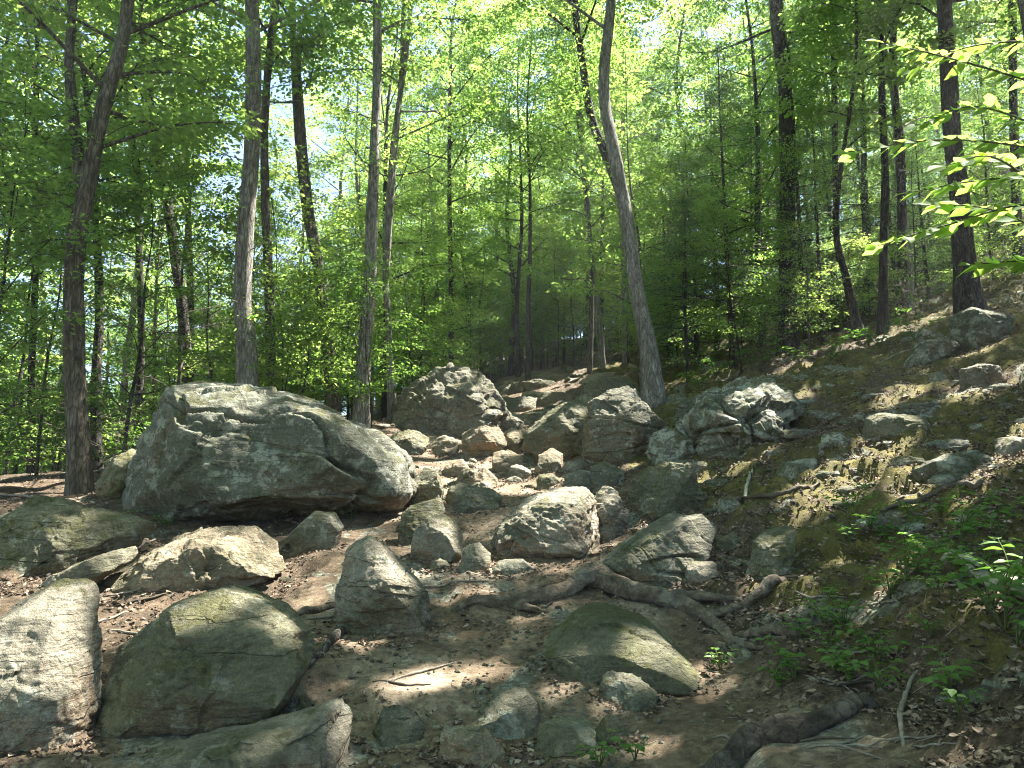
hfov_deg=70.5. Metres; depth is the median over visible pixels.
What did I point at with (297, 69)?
forest tree
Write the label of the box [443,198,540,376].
understorey tree
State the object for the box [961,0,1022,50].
forest tree
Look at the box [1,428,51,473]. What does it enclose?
shrub
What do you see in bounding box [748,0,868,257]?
forest tree
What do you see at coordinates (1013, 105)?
forest tree
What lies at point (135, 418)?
shrub
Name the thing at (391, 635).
stone
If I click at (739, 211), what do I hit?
understorey tree
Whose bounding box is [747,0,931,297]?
forest tree
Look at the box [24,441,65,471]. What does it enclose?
shrub
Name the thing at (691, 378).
seedling
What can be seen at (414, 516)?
rock
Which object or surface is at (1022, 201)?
sapling
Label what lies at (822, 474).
rock
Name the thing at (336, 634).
tree root
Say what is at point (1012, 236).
shrub
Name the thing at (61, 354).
forest tree
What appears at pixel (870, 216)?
sapling
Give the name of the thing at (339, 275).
sapling
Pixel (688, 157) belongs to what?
understorey tree
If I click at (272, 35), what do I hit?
forest tree
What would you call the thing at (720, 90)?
hemlock tree
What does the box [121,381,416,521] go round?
boulder
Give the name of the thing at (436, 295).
forest tree
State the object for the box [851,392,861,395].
rock
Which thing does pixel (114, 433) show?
shrub
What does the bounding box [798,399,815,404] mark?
rock
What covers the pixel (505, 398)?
rock
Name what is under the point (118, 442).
shrub
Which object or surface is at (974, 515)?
seedling
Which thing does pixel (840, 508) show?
twig
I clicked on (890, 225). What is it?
hemlock tree
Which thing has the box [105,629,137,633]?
twig
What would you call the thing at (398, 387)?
sapling
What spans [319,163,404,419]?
forest tree
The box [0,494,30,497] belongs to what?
twig
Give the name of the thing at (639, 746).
seedling
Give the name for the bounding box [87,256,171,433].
forest tree
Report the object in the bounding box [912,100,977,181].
understorey tree
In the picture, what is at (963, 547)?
seedling
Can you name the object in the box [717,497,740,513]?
rock
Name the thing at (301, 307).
sapling
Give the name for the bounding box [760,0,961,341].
forest tree
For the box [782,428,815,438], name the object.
rock
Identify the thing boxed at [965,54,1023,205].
understorey tree
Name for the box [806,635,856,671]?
seedling
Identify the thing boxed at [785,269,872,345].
shrub
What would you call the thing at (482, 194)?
forest tree
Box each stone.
[279,577,292,582]
[386,632,397,638]
[716,562,723,570]
[754,462,762,467]
[853,476,859,481]
[978,417,987,420]
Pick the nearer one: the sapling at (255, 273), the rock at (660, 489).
the rock at (660, 489)
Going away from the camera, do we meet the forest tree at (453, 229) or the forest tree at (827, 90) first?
the forest tree at (827, 90)
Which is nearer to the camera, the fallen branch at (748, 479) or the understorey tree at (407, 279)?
the fallen branch at (748, 479)
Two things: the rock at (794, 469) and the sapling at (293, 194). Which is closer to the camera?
the rock at (794, 469)
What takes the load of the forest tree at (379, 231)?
on the ground
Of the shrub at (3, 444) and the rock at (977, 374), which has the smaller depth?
the rock at (977, 374)
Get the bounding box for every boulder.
[95,585,316,738]
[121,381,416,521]
[391,363,507,438]
[520,400,587,459]
[579,385,666,464]
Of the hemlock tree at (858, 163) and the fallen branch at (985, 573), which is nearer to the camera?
the fallen branch at (985, 573)
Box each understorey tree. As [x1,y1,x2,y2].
[0,44,139,419]
[0,53,129,405]
[0,75,189,471]
[0,123,176,474]
[0,125,136,474]
[0,236,58,462]
[31,113,235,452]
[38,106,233,424]
[61,49,279,389]
[104,275,204,436]
[119,158,303,382]
[145,253,231,341]
[176,192,338,389]
[185,105,361,396]
[254,154,366,394]
[282,187,421,390]
[282,256,346,397]
[337,203,441,414]
[356,146,487,377]
[380,187,510,363]
[427,205,509,352]
[430,171,537,371]
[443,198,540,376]
[461,259,510,377]
[479,182,586,342]
[482,203,569,348]
[482,234,525,374]
[500,212,571,355]
[503,212,584,368]
[511,211,588,366]
[525,200,613,365]
[530,0,727,385]
[546,159,631,330]
[556,206,615,349]
[576,148,694,313]
[576,160,674,362]
[580,175,634,341]
[603,118,751,352]
[608,136,722,369]
[630,137,748,349]
[667,178,789,374]
[675,66,822,341]
[677,156,761,288]
[697,131,777,319]
[737,133,862,353]
[818,116,892,216]
[818,155,860,254]
[843,20,999,280]
[851,129,952,315]
[908,1,1023,279]
[909,76,984,200]
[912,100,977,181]
[916,86,1008,220]
[964,74,1023,148]
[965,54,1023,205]
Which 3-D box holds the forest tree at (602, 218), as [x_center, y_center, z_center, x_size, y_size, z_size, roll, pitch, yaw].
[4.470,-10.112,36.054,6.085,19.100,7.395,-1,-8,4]
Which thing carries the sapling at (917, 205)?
on the ground
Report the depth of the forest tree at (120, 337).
40.09 m
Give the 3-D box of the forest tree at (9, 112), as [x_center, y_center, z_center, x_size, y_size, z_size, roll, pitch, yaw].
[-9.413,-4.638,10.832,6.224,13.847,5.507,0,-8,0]
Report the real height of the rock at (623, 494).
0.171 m
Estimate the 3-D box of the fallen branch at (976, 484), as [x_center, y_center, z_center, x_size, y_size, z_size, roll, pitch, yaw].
[4.199,1.069,7.034,1.139,0.389,0.229,-4,-9,25]
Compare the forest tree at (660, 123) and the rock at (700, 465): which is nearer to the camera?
the rock at (700, 465)
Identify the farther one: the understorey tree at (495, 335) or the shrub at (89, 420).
the understorey tree at (495, 335)
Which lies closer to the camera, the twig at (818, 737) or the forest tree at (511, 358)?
the twig at (818, 737)
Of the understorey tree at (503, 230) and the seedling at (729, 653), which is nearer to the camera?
the seedling at (729, 653)
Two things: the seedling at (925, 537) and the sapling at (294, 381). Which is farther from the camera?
the sapling at (294, 381)
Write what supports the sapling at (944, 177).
on the ground
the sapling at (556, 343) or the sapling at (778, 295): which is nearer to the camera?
the sapling at (778, 295)
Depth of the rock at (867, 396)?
12.04 m
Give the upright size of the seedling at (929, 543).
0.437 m
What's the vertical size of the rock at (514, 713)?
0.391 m
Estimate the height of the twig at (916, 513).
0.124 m
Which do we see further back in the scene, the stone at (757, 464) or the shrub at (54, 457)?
the shrub at (54, 457)
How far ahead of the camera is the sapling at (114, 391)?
26.84 m
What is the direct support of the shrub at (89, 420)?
on the ground
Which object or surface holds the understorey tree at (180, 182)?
on the ground
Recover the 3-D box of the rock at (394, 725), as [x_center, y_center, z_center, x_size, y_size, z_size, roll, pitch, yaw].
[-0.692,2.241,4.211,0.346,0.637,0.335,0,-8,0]
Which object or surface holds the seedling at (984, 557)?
on the ground
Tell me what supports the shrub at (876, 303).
on the ground
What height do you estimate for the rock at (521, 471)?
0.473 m
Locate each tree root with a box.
[296,603,335,615]
[307,625,344,669]
[451,562,771,659]
[724,574,789,617]
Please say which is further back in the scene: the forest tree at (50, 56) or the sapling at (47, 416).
the sapling at (47, 416)
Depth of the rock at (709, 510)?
8.85 m
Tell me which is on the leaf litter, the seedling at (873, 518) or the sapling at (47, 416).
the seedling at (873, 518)
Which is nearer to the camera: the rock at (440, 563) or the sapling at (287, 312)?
the rock at (440, 563)
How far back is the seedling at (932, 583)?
4.66 m
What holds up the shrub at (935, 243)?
on the ground
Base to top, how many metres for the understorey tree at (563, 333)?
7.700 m
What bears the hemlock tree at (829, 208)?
on the ground
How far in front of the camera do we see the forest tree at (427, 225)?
50.83 m
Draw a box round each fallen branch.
[738,482,819,502]
[743,468,752,500]
[880,475,1008,512]
[897,669,919,746]
[940,551,1023,599]
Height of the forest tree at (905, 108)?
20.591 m
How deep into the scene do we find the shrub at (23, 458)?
18.53 m
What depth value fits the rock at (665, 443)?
11.50 m
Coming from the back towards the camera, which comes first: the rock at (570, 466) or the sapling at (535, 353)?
the sapling at (535, 353)
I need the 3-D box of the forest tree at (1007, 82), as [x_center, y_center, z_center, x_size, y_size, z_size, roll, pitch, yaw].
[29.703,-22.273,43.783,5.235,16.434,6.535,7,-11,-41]
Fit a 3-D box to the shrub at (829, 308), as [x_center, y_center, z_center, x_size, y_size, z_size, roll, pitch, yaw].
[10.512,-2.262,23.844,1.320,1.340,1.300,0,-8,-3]
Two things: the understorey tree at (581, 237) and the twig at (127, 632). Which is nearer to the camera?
the twig at (127, 632)
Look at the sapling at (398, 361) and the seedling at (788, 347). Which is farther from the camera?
the sapling at (398, 361)
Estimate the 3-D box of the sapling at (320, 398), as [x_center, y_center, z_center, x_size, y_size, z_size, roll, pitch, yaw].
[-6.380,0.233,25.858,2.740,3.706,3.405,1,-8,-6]
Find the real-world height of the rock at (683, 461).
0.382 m
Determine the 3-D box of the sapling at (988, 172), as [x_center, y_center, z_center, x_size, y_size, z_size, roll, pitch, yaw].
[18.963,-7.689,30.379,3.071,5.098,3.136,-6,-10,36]
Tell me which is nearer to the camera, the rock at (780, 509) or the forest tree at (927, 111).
the rock at (780, 509)
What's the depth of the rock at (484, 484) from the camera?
12.00 m
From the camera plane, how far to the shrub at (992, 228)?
28.00 m
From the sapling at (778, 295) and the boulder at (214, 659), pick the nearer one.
the boulder at (214, 659)
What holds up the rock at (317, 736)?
on the ground
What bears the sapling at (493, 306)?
on the ground
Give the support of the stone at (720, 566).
on the ground
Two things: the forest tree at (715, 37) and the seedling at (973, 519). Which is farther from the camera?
the forest tree at (715, 37)
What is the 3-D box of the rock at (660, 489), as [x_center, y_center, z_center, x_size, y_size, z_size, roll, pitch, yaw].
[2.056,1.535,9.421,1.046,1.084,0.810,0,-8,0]
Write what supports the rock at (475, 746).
on the ground
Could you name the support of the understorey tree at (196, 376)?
on the ground
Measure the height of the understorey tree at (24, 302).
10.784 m
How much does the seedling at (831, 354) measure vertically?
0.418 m
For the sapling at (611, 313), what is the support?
on the ground
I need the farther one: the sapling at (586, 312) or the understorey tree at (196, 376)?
the sapling at (586, 312)
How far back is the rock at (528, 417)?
18.33 m
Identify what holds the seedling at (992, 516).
on the ground
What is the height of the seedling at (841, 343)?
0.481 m
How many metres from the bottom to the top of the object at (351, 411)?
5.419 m
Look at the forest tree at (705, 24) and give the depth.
33.40 m
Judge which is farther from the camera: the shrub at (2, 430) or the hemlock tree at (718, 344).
the hemlock tree at (718, 344)
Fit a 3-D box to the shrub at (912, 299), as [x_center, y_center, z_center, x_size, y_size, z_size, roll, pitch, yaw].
[9.951,-2.153,18.429,1.919,2.209,1.639,3,-8,-19]
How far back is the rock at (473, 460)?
13.96 m
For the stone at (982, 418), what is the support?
on the ground
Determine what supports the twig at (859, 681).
on the ground
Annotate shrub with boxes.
[0,362,106,476]
[0,379,36,457]
[0,412,30,468]
[0,413,37,471]
[0,415,14,464]
[0,418,25,466]
[0,421,36,464]
[0,437,48,473]
[0,440,22,475]
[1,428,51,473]
[1,431,51,473]
[2,417,52,471]
[2,420,63,472]
[2,448,51,471]
[6,362,141,453]
[15,398,65,471]
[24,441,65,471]
[33,402,123,460]
[35,396,129,458]
[39,449,65,471]
[41,417,65,469]
[42,423,65,466]
[44,398,144,452]
[88,399,145,455]
[89,398,157,453]
[89,399,146,464]
[103,398,151,452]
[103,410,149,454]
[105,429,130,456]
[665,330,693,352]
[678,326,722,361]
[720,284,778,340]
[721,302,753,333]
[727,305,798,372]
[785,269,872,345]
[798,287,845,332]
[809,260,873,314]
[812,305,847,322]
[839,247,896,312]
[856,289,902,323]
[870,259,922,295]
[873,257,951,322]
[878,262,944,319]
[911,238,941,267]
[913,245,951,276]
[927,227,986,265]
[970,188,1007,242]
[974,215,1023,287]
[975,217,1008,242]
[976,235,1022,281]
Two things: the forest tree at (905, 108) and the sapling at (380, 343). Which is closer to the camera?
the sapling at (380, 343)
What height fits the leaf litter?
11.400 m
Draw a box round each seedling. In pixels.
[122,508,141,514]
[152,515,177,526]
[339,509,358,519]
[572,729,627,766]
[610,736,651,760]
[675,365,724,390]
[678,371,703,383]
[695,356,734,378]
[704,647,738,669]
[753,635,806,679]
[757,661,789,688]
[780,614,813,638]
[782,344,820,363]
[793,583,854,623]
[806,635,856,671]
[809,599,872,631]
[811,624,853,648]
[820,344,851,360]
[820,648,861,682]
[822,335,851,350]
[822,480,880,517]
[830,521,869,541]
[844,623,888,653]
[845,327,869,342]
[846,655,908,687]
[848,317,905,348]
[851,629,910,663]
[853,502,895,529]
[857,567,901,598]
[867,523,891,539]
[876,526,973,573]
[880,539,952,581]
[886,513,925,538]
[890,313,944,340]
[892,500,921,517]
[897,531,943,550]
[897,563,965,596]
[904,534,1023,612]
[906,614,944,635]
[917,645,980,690]
[917,678,985,716]
[920,558,1023,629]
[924,491,968,518]
[935,536,1023,598]
[943,496,1023,539]
[945,502,999,544]
[946,537,1023,571]
[947,541,979,551]
[949,512,983,526]
[954,486,1008,508]
[998,598,1023,646]
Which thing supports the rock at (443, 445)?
on the ground
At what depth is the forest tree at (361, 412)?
16.26 m
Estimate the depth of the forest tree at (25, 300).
31.46 m
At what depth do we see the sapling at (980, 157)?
2.80 m
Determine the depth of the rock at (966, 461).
7.71 m
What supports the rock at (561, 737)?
on the ground
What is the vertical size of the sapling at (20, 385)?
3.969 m
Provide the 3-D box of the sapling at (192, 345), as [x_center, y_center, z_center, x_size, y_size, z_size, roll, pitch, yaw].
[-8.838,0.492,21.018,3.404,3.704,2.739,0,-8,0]
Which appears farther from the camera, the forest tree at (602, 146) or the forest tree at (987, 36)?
the forest tree at (987, 36)
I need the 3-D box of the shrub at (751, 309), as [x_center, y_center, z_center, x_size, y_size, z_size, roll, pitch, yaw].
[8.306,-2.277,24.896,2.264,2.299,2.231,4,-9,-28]
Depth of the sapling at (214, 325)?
23.37 m
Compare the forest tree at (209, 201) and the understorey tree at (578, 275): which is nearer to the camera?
the forest tree at (209, 201)
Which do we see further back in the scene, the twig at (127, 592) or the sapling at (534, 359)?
the sapling at (534, 359)
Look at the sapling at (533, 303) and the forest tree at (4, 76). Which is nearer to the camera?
the forest tree at (4, 76)
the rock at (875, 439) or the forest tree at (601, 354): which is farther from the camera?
the forest tree at (601, 354)
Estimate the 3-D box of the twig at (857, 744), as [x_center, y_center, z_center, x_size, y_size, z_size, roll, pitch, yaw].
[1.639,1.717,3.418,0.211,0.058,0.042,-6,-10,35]
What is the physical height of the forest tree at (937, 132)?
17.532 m
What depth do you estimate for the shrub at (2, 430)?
14.46 m
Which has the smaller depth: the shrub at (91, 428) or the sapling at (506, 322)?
the shrub at (91, 428)
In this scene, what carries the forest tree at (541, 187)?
on the ground
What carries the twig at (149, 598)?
on the ground
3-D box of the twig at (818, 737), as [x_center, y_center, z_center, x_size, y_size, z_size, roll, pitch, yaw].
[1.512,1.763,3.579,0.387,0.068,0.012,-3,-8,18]
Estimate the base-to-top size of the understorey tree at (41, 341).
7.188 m
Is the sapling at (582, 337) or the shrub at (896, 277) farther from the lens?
the sapling at (582, 337)
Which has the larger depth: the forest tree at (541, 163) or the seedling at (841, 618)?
the forest tree at (541, 163)
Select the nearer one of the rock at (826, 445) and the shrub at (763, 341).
the rock at (826, 445)
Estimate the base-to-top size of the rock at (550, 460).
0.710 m
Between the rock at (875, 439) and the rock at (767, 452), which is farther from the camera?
the rock at (767, 452)
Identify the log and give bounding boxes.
[702,693,879,767]
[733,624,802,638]
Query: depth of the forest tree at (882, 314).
19.20 m
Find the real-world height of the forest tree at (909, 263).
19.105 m
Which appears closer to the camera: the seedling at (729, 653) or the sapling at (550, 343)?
the seedling at (729, 653)
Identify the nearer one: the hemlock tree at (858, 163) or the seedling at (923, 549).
the seedling at (923, 549)
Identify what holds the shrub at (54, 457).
on the ground
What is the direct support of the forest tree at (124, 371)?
on the ground
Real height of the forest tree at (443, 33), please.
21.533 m
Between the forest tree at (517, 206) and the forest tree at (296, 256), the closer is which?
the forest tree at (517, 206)
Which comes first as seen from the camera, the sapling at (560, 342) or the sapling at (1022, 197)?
the sapling at (1022, 197)
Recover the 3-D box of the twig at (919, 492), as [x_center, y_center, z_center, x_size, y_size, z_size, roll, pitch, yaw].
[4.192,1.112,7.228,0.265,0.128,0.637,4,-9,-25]
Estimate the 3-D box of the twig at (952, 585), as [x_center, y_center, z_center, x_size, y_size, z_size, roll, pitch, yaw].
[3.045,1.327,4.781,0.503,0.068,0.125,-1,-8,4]
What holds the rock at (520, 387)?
on the ground
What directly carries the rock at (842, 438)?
on the ground
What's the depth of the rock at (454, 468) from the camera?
12.98 m
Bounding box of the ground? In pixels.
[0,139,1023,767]
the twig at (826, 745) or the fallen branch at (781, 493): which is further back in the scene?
the fallen branch at (781, 493)
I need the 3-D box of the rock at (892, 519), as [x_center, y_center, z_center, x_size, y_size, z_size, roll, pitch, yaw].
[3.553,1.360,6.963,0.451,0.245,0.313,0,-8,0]
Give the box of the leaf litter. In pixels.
[0,235,1023,767]
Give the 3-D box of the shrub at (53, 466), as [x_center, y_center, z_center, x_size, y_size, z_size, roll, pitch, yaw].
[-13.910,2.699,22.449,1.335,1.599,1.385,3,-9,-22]
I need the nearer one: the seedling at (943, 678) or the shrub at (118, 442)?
the seedling at (943, 678)
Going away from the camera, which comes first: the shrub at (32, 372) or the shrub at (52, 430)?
the shrub at (32, 372)
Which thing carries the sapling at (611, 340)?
on the ground
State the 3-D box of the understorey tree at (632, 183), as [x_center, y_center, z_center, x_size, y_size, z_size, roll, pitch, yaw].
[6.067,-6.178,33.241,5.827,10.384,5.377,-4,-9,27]
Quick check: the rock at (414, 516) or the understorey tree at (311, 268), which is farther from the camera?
the understorey tree at (311, 268)
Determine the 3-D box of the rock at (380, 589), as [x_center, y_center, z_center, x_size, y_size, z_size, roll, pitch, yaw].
[-1.083,1.829,6.112,0.814,1.065,0.675,2,-8,-13]
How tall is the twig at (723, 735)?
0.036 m
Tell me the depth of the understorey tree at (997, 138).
21.83 m
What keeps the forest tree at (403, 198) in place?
on the ground
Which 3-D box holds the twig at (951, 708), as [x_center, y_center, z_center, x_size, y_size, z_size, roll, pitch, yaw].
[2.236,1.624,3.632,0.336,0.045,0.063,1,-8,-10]
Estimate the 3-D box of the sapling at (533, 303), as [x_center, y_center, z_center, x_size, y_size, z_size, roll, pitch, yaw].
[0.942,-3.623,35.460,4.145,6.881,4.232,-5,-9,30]
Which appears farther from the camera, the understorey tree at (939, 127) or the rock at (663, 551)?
the understorey tree at (939, 127)
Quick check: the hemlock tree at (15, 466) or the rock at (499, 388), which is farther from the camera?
the rock at (499, 388)
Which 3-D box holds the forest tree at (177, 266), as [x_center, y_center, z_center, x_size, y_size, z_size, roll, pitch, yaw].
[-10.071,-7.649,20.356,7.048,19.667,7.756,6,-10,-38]
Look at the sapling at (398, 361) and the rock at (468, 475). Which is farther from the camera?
the sapling at (398, 361)
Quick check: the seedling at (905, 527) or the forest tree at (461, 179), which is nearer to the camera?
the seedling at (905, 527)
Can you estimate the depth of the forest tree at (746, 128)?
65.65 m
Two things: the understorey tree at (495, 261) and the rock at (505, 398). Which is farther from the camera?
the understorey tree at (495, 261)
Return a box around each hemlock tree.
[0,265,65,473]
[286,253,350,401]
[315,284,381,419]
[378,252,451,396]
[446,272,503,377]
[532,251,597,364]
[587,226,633,350]
[603,108,714,359]
[621,194,740,382]
[626,123,770,364]
[644,38,833,368]
[658,53,778,349]
[689,87,845,320]
[705,31,861,307]
[731,33,891,339]
[745,90,891,345]
[767,90,896,322]
[805,64,939,301]
[830,86,952,302]
[853,115,952,298]
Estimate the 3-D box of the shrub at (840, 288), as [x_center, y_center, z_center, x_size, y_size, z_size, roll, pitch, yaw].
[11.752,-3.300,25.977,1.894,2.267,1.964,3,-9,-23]
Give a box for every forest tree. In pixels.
[0,0,108,265]
[0,0,213,473]
[0,0,235,469]
[0,0,331,495]
[0,1,185,471]
[0,3,58,302]
[0,26,54,369]
[0,74,130,399]
[0,154,88,403]
[0,229,49,370]
[2,75,63,104]
[8,0,262,449]
[37,170,175,405]
[39,0,241,455]
[47,0,245,382]
[85,80,238,432]
[85,180,183,402]
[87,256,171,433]
[89,0,302,370]
[104,207,193,402]
[133,0,392,386]
[164,0,362,386]
[173,227,235,330]
[197,0,441,414]
[235,88,350,364]
[260,0,528,419]
[269,0,423,397]
[283,233,344,330]
[291,212,334,309]
[292,2,444,333]
[301,0,502,426]
[312,57,427,414]
[317,0,480,418]
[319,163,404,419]
[334,107,433,321]
[341,122,447,395]
[343,120,433,413]
[343,143,409,413]
[355,154,445,351]
[361,0,545,361]
[366,4,493,366]
[381,0,550,364]
[391,152,480,330]
[392,128,481,336]
[405,166,501,333]
[409,65,514,360]
[416,100,499,286]
[422,0,590,375]
[429,8,557,376]
[432,0,612,380]
[446,155,516,374]
[452,0,593,376]
[470,0,692,191]
[474,0,699,407]
[476,112,570,372]
[486,0,657,374]
[486,105,566,364]
[492,0,658,368]
[494,163,557,367]
[506,107,582,369]
[510,127,558,352]
[518,104,571,342]
[533,13,664,352]
[539,50,643,358]
[541,71,643,351]
[545,1,657,347]
[547,77,642,344]
[551,0,680,363]
[564,5,688,347]
[569,0,753,353]
[572,96,664,239]
[608,75,673,232]
[626,0,775,331]
[626,92,698,203]
[628,28,717,336]
[639,0,768,315]
[653,0,828,294]
[654,32,747,293]
[661,0,842,346]
[664,0,861,355]
[686,0,807,236]
[698,44,777,278]
[708,0,859,320]
[733,0,936,332]
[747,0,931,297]
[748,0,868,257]
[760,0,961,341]
[761,0,969,279]
[779,0,936,334]
[786,1,938,315]
[792,0,995,315]
[795,25,925,264]
[803,6,995,230]
[805,0,972,311]
[818,2,939,212]
[843,0,1021,314]
[846,20,939,174]
[890,62,995,176]
[899,10,981,171]
[900,0,1023,274]
[908,0,996,145]
[909,0,1023,224]
[932,0,1023,116]
[954,0,1022,32]
[954,0,1022,145]
[958,2,1023,89]
[960,13,1023,149]
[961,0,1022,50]
[962,44,1022,148]
[996,35,1023,134]
[1017,0,1023,36]
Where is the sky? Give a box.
[0,0,1023,469]
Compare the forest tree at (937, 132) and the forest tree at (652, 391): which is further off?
the forest tree at (937, 132)
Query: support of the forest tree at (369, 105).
on the ground
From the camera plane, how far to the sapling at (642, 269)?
36.88 m
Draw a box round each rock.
[0,495,155,576]
[0,578,102,753]
[38,546,137,587]
[95,449,135,498]
[104,525,285,595]
[139,698,351,767]
[283,682,312,712]
[288,511,343,551]
[334,535,431,636]
[372,705,424,747]
[389,429,428,454]
[395,498,444,544]
[408,466,443,503]
[410,513,463,562]
[429,556,449,573]
[431,435,458,455]
[438,725,506,767]
[443,459,468,476]
[446,483,501,512]
[447,481,455,485]
[456,467,477,484]
[456,542,490,572]
[461,424,506,455]
[466,461,474,467]
[467,458,479,462]
[476,467,497,486]
[476,686,540,739]
[478,481,491,488]
[490,486,600,558]
[491,450,522,471]
[492,559,533,575]
[493,379,518,388]
[496,385,507,390]
[500,384,510,394]
[502,396,510,401]
[503,409,524,431]
[504,428,525,453]
[504,476,523,482]
[506,396,537,411]
[507,380,539,393]
[507,464,530,478]
[516,409,549,423]
[520,373,547,381]
[521,391,540,397]
[524,454,532,461]
[524,483,534,488]
[527,379,554,387]
[534,448,562,472]
[535,715,597,761]
[536,473,560,489]
[537,391,574,406]
[543,602,700,696]
[544,405,557,408]
[561,459,588,472]
[562,470,591,491]
[576,375,639,402]
[578,372,613,383]
[579,470,590,475]
[590,461,624,488]
[593,486,602,492]
[594,486,630,542]
[595,712,628,745]
[597,511,715,587]
[599,670,658,711]
[618,490,630,497]
[629,460,706,520]
[644,427,694,465]
[665,459,695,462]
[673,395,695,421]
[674,374,805,457]
[685,561,717,582]
[691,461,716,471]
[702,478,728,485]
[703,508,717,513]
[716,532,738,551]
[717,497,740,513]
[745,526,796,578]
[763,449,785,455]
[773,507,786,511]
[775,457,817,480]
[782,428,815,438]
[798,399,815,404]
[812,382,834,389]
[816,470,840,477]
[818,432,854,455]
[818,442,850,448]
[833,499,854,508]
[837,486,857,493]
[840,467,857,476]
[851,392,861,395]
[854,516,880,526]
[861,393,885,399]
[862,412,930,437]
[867,437,880,441]
[869,512,903,529]
[876,440,892,444]
[889,455,924,466]
[899,522,927,533]
[903,336,959,367]
[909,450,994,478]
[927,438,969,451]
[927,472,969,485]
[948,307,1014,353]
[954,514,970,521]
[958,363,1003,390]
[969,423,981,428]
[987,465,998,468]
[988,383,1012,390]
[994,436,1023,456]
[1015,418,1023,423]
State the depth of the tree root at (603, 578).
6.46 m
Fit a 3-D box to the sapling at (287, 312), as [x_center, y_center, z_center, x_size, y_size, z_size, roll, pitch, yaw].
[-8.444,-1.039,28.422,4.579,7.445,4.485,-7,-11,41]
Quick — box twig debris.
[3,308,1023,767]
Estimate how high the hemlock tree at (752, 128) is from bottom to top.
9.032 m
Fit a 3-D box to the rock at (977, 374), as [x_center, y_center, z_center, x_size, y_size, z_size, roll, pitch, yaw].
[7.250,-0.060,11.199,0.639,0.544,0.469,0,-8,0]
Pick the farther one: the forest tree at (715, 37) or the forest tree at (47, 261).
the forest tree at (715, 37)
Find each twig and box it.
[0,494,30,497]
[98,610,132,621]
[102,587,141,596]
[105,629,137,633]
[112,592,175,606]
[137,538,168,547]
[302,614,333,619]
[372,680,430,685]
[384,661,455,683]
[423,580,491,587]
[707,628,757,642]
[710,734,729,738]
[750,575,821,580]
[795,590,847,598]
[800,736,854,741]
[803,674,854,692]
[806,677,841,684]
[807,735,864,748]
[809,742,883,759]
[825,649,898,653]
[827,505,848,514]
[836,679,893,685]
[838,664,891,683]
[839,743,882,747]
[862,735,943,747]
[868,555,924,571]
[869,585,925,605]
[896,491,922,499]
[897,508,940,517]
[897,609,938,619]
[903,717,929,728]
[913,742,956,747]
[923,531,985,546]
[928,701,980,711]
[931,582,986,589]
[936,533,979,547]
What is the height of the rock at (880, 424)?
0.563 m
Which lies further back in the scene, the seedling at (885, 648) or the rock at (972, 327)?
the rock at (972, 327)
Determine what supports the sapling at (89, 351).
on the ground
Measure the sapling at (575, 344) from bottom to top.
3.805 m
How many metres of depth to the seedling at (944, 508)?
6.58 m
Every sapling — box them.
[0,328,130,471]
[0,348,60,442]
[0,378,65,473]
[35,374,87,468]
[86,373,134,456]
[90,260,234,412]
[104,349,172,444]
[105,281,229,411]
[108,330,181,428]
[115,328,177,431]
[126,335,206,426]
[156,339,233,406]
[168,296,258,381]
[169,216,316,387]
[172,298,264,376]
[192,153,364,390]
[195,314,296,387]
[216,281,308,390]
[246,306,333,397]
[251,254,370,394]
[256,265,355,391]
[277,369,317,391]
[278,359,323,398]
[286,285,382,401]
[288,252,428,427]
[292,285,402,417]
[305,340,355,410]
[309,384,351,418]
[310,297,399,419]
[336,300,415,398]
[348,336,382,409]
[356,249,462,386]
[370,326,435,397]
[373,331,443,393]
[377,272,448,366]
[379,311,469,374]
[395,349,430,394]
[403,295,490,377]
[412,279,484,362]
[428,255,510,336]
[440,310,478,365]
[444,292,509,370]
[444,297,520,373]
[456,312,514,372]
[459,291,524,377]
[460,288,507,377]
[477,264,547,374]
[489,234,574,370]
[508,313,554,369]
[514,308,545,358]
[521,298,575,365]
[524,286,576,363]
[530,310,573,367]
[531,272,585,363]
[537,279,585,365]
[541,328,568,366]
[559,297,611,360]
[565,312,585,356]
[567,253,628,342]
[582,254,662,349]
[586,292,622,351]
[587,239,653,350]
[596,292,636,352]
[604,236,672,310]
[605,289,636,365]
[617,251,726,367]
[681,288,726,338]
[687,232,803,357]
[733,235,776,318]
[745,256,809,313]
[751,265,812,334]
[766,197,848,322]
[797,212,871,299]
[809,235,889,323]
[823,244,874,294]
[833,37,1023,277]
[841,215,879,278]
[844,207,896,268]
[845,186,910,277]
[906,184,935,225]
[908,201,948,250]
[919,207,989,282]
[923,141,983,222]
[928,145,1004,227]
[963,117,1006,149]
[971,161,1022,230]
[972,180,1023,225]
[1020,155,1023,203]
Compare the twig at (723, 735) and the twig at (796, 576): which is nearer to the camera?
the twig at (723, 735)
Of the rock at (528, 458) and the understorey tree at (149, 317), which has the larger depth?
the understorey tree at (149, 317)
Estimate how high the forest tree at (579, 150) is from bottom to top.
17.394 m
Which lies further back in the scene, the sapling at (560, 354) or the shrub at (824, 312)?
the sapling at (560, 354)
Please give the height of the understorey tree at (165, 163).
9.242 m
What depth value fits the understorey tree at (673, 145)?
27.09 m
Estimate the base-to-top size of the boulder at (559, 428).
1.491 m
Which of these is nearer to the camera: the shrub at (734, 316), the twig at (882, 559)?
the twig at (882, 559)
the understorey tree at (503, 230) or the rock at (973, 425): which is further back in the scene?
the understorey tree at (503, 230)
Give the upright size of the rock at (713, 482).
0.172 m
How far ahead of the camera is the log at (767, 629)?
5.40 m
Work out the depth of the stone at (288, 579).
7.24 m

